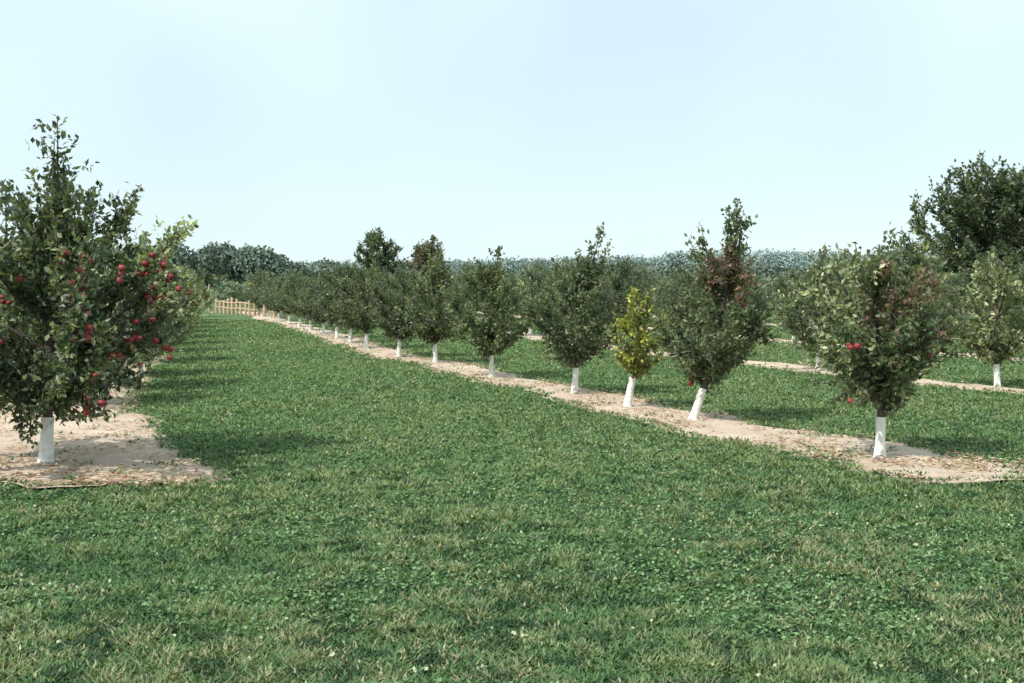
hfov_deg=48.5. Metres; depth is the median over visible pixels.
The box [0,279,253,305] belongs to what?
distant orchard
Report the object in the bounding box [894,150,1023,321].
shade tree
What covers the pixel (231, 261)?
woodland
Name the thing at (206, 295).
apple tree
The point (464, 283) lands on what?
apple tree
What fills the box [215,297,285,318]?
wooden fence
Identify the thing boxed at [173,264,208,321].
apple tree
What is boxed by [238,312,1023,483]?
dirt strip
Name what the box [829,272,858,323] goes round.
apple tree
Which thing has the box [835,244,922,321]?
apple tree
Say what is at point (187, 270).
apple tree
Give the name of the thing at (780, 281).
apple tree
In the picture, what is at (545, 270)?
apple tree
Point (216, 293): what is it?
apple tree
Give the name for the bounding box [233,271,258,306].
apple tree
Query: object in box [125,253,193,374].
apple tree
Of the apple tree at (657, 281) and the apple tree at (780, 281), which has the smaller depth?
the apple tree at (780, 281)
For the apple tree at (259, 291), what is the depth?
48.92 m
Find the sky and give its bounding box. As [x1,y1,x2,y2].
[0,0,1023,269]
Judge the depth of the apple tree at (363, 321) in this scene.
27.42 m
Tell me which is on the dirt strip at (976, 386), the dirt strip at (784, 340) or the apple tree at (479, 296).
the apple tree at (479, 296)
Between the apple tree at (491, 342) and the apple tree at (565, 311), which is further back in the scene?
the apple tree at (565, 311)
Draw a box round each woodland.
[90,241,310,288]
[308,257,927,280]
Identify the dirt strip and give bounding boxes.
[0,352,230,489]
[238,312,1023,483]
[372,312,1023,393]
[477,312,1023,360]
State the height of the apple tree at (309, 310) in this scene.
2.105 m
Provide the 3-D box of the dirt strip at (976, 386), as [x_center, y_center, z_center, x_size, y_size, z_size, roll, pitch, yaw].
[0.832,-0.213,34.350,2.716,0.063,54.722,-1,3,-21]
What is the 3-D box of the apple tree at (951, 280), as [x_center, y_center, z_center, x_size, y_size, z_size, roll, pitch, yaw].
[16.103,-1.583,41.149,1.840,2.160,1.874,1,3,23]
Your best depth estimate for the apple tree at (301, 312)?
37.41 m
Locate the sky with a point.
(299, 129)
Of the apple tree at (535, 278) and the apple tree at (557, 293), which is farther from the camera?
the apple tree at (557, 293)
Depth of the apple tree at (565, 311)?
30.59 m
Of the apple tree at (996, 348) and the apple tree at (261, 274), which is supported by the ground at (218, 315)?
the apple tree at (261, 274)
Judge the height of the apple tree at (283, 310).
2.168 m
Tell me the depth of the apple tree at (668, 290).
37.27 m
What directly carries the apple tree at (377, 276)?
on the dirt strip at (976, 386)
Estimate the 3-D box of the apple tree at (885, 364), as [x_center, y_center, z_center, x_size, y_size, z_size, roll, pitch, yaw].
[3.410,0.006,10.510,1.676,2.250,1.739,0,3,0]
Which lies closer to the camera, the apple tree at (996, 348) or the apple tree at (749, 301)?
the apple tree at (996, 348)
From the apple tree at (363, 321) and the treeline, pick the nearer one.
the apple tree at (363, 321)
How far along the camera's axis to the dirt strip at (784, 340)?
30.41 m
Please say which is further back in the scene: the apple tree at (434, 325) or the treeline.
the treeline
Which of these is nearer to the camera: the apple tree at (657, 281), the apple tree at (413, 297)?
the apple tree at (413, 297)
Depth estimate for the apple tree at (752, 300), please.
54.60 m
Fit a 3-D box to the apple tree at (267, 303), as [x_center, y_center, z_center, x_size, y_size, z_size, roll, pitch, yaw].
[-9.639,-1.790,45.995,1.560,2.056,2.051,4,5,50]
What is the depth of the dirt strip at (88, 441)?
10.67 m
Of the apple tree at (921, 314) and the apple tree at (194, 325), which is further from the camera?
the apple tree at (921, 314)
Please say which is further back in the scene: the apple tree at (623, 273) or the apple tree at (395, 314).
the apple tree at (623, 273)
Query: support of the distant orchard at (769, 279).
on the ground at (218, 315)
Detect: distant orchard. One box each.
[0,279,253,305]
[279,269,927,309]
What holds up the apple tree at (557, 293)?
on the dirt strip at (784, 340)
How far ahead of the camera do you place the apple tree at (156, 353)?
17.54 m
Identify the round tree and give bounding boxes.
[353,227,402,274]
[403,234,446,275]
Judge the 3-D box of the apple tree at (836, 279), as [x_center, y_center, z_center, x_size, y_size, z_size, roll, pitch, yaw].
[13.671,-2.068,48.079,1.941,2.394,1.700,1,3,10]
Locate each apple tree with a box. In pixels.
[0,113,231,462]
[1,233,131,404]
[99,242,195,378]
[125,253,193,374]
[145,256,212,361]
[162,255,200,317]
[169,259,209,324]
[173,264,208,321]
[175,263,214,314]
[177,267,202,313]
[180,266,215,311]
[186,269,214,300]
[190,269,218,304]
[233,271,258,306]
[236,267,274,315]
[250,272,291,320]
[251,272,283,318]
[257,269,301,323]
[275,268,316,326]
[283,271,333,329]
[293,269,353,333]
[298,264,356,337]
[312,259,393,342]
[323,257,409,347]
[362,268,392,299]
[364,257,430,355]
[391,243,468,361]
[391,271,413,307]
[398,264,427,305]
[442,245,542,376]
[448,261,485,315]
[465,268,515,325]
[508,258,561,334]
[515,259,556,304]
[520,222,629,393]
[534,264,588,333]
[542,257,575,308]
[579,255,656,347]
[579,269,626,307]
[602,256,662,304]
[607,286,672,406]
[643,267,696,320]
[649,198,791,419]
[650,272,671,308]
[652,261,722,339]
[741,269,765,306]
[746,274,771,309]
[756,273,797,323]
[768,245,862,369]
[769,267,811,300]
[771,274,813,340]
[792,222,970,457]
[822,267,847,303]
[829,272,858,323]
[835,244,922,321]
[906,266,958,329]
[930,251,1023,386]
[939,268,981,314]
[955,246,1023,334]
[982,277,1023,335]
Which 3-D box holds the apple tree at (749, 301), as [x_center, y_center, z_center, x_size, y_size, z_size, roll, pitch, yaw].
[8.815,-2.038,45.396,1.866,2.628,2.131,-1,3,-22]
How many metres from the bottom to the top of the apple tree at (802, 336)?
2.346 m
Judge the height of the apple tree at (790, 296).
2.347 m
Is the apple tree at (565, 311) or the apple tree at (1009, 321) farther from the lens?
the apple tree at (565, 311)
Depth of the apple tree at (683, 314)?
24.23 m
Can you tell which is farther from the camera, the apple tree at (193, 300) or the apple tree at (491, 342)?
the apple tree at (193, 300)
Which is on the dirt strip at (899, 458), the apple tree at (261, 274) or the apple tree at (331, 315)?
the apple tree at (331, 315)
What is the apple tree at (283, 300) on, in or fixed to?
on the dirt strip at (899, 458)
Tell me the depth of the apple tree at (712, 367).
13.08 m
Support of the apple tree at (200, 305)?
on the dirt strip at (88, 441)
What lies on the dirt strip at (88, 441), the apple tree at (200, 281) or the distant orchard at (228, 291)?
the apple tree at (200, 281)
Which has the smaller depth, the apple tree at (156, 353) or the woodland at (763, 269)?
the apple tree at (156, 353)
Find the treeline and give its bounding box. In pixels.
[235,248,933,280]
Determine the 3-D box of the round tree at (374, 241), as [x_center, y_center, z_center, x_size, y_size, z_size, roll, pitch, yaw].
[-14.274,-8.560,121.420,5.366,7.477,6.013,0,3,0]
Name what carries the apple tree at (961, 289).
on the dirt strip
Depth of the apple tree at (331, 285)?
32.35 m
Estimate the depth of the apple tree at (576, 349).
16.26 m
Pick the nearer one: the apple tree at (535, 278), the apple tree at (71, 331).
the apple tree at (71, 331)
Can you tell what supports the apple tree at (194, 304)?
on the dirt strip at (88, 441)
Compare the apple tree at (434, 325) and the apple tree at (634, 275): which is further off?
the apple tree at (634, 275)
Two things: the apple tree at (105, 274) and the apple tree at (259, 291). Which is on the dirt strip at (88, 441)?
the apple tree at (105, 274)
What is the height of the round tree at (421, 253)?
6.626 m
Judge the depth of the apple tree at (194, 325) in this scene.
23.42 m
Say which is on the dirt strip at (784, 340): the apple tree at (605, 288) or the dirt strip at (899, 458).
the apple tree at (605, 288)
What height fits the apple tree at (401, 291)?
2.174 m
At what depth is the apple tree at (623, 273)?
27.52 m
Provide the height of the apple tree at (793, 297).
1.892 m
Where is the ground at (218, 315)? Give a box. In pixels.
[0,287,1023,682]

